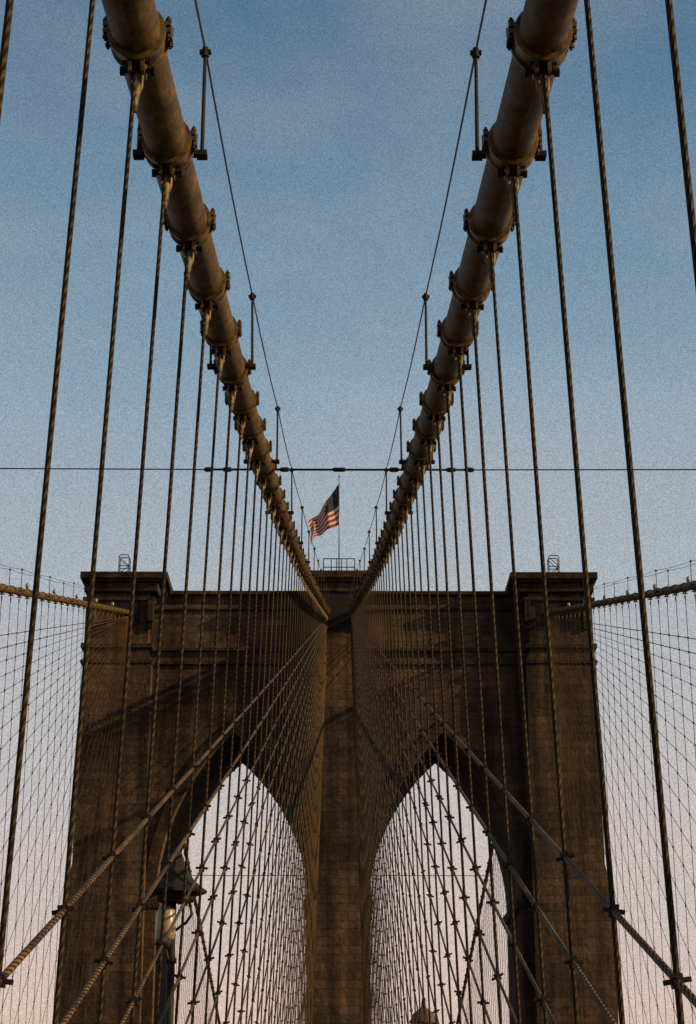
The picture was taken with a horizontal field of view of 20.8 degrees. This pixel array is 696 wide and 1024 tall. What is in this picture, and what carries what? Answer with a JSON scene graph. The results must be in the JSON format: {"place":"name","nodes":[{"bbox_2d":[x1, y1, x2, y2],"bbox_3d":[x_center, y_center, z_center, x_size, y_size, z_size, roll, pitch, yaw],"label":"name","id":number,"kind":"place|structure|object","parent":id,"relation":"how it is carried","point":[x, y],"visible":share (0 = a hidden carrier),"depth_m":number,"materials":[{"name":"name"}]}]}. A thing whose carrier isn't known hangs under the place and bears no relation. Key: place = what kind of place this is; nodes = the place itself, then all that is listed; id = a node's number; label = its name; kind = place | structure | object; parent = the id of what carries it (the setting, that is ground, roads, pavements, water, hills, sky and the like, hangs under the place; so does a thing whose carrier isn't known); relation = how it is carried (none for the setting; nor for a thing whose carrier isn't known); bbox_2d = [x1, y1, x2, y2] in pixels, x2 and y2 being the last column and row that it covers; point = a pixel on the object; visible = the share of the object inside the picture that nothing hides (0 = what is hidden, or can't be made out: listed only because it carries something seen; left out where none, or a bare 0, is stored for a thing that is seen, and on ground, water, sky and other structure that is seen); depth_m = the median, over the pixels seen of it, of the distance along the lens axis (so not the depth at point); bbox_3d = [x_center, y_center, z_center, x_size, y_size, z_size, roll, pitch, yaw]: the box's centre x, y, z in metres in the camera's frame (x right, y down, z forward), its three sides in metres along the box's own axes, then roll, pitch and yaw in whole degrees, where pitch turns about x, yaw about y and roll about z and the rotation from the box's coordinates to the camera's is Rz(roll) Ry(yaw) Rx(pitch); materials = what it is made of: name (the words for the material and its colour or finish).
{"place":"outdoors","nodes":[
{"label":"outdoors","id":0,"kind":"place"},
{"bbox_2d":[0,0,695,1023],"label":"sky","id":1,"kind":"structure","parent":0,"point":[340,120],"materials":[{"name":"blue"}]},
{"bbox_2d":[409,997,434,1023],"bbox_3d":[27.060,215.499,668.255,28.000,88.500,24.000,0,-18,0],"label":"domed building","id":2,"kind":"structure","parent":0,"point":[432,1018],"depth_m":674.45,"materials":[{"name":"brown stone"}]},
{"label":"ground","id":3,"kind":"structure","parent":0,"visible":0},
{"bbox_2d":[58,570,618,1023],"bbox_3d":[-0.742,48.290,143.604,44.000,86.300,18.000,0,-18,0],"label":"bridge tower","id":4,"kind":"structure","parent":3,"relation":"on","point":[338,994],"depth_m":146.26,"materials":[{"name":"stone"}]},
{"bbox_2d":[0,583,220,1023],"bbox_3d":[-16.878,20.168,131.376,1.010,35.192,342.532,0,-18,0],"label":"cable","id":5,"kind":"object","parent":4,"relation":"attached to","point":[11,590],"visible":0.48,"depth_m":118.56,"materials":[{"name":"paint"}]},
{"bbox_2d":[0,564,113,605],"bbox_3d":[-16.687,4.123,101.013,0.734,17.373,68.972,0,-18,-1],"label":"hand rope","id":6,"kind":"object","parent":5,"relation":"attached to","point":[54,592],"visible":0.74,"depth_m":107.28,"materials":[{"name":"brown metal"}]},
{"bbox_2d":[118,554,130,570],"bbox_3d":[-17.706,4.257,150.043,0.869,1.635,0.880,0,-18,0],"label":"ladder cage","id":7,"kind":"object","parent":4,"relation":"on","point":[120,565],"visible":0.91,"depth_m":149.86,"materials":[{"name":"metal"}]},
{"bbox_2d":[101,0,330,618],"bbox_3d":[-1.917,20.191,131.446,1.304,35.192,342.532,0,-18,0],"label":"cable","id":8,"kind":"object","parent":4,"relation":"attached to","point":[139,33],"visible":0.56,"depth_m":19.36,"materials":[{"name":"paint"}]},
{"bbox_2d":[132,0,328,605],"bbox_3d":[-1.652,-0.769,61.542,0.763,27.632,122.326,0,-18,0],"label":"hand rope","id":9,"kind":"object","parent":8,"relation":"attached to","point":[205,53],"visible":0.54,"depth_m":25.36,"materials":[{"name":"metal"}]},
{"bbox_2d":[0,0,695,1023],"bbox_3d":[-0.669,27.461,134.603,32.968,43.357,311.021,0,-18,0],"label":"suspender ropes","id":10,"kind":"object","parent":8,"relation":"hanging from","point":[298,634],"visible":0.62,"depth_m":25.00,"materials":[{"name":"metal"}]},
{"bbox_2d":[0,467,695,471],"bbox_3d":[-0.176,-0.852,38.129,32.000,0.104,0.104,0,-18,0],"label":"cable tie rod","id":11,"kind":"object","parent":8,"relation":"attached to","point":[334,469],"visible":0.75,"depth_m":38.11,"materials":[{"name":"metal"}]},
{"bbox_2d":[308,475,339,569],"bbox_3d":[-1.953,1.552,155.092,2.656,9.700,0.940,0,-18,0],"label":"american flag","id":12,"kind":"object","parent":4,"relation":"on","point":[324,519],"visible":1,"depth_m":155.44,"materials":[{"name":"multicoloured fabric"}]},
{"bbox_2d":[323,558,354,569],"bbox_3d":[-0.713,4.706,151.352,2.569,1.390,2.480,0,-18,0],"label":"tower railing","id":13,"kind":"object","parent":4,"relation":"on","point":[336,567],"visible":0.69,"depth_m":150.25,"materials":[{"name":"metal"}]},
{"bbox_2d":[0,616,695,1023],"bbox_3d":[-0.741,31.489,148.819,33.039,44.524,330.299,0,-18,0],"label":"diagonal stay ropes","id":14,"kind":"object","parent":4,"relation":"attached to","point":[596,892],"visible":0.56,"depth_m":60.47,"materials":[{"name":"metal"}]},
{"bbox_2d":[0,628,695,1023],"bbox_3d":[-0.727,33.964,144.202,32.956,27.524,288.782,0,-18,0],"label":"rope clamps","id":15,"kind":"object","parent":14,"relation":"attached to","point":[610,908],"visible":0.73,"depth_m":35.43,"materials":[{"name":"metal"}]},
{"bbox_2d":[347,0,578,618],"bbox_3d":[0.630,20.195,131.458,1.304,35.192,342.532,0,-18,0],"label":"cable","id":16,"kind":"object","parent":4,"relation":"attached to","point":[539,33],"visible":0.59,"depth_m":19.37,"materials":[{"name":"paint"}]},
{"bbox_2d":[349,0,546,605],"bbox_3d":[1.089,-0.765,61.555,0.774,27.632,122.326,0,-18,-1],"label":"hand rope","id":17,"kind":"object","parent":16,"relation":"attached to","point":[477,153],"visible":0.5,"depth_m":23.82,"materials":[{"name":"metal"}]},
{"bbox_2d":[547,555,559,571],"bbox_3d":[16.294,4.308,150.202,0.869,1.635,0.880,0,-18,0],"label":"ladder cage","id":18,"kind":"object","parent":4,"relation":"on","point":[549,569],"visible":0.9,"depth_m":150.00,"materials":[{"name":"metal"}]},
{"bbox_2d":[456,580,695,1023],"bbox_3d":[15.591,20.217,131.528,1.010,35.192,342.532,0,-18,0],"label":"cable","id":19,"kind":"object","parent":4,"relation":"attached to","point":[676,589],"visible":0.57,"depth_m":113.87,"materials":[{"name":"paint"}]},
{"bbox_2d":[567,560,693,605],"bbox_3d":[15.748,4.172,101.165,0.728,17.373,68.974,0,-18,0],"label":"hand rope","id":20,"kind":"object","parent":19,"relation":"attached to","point":[688,579],"visible":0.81,"depth_m":97.83,"materials":[{"name":"brown metal"}]},
{"bbox_3d":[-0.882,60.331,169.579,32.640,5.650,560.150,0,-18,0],"label":"stiffening truss","id":21,"kind":"object","parent":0,"visible":0},
{"bbox_2d":[144,847,206,1023],"bbox_3d":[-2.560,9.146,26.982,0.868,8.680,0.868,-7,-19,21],"label":"street lamp","id":22,"kind":"object","parent":21,"relation":"on","point":[175,884],"visible":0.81,"depth_m":27.88,"materials":[{"name":"metal"}]}
]}

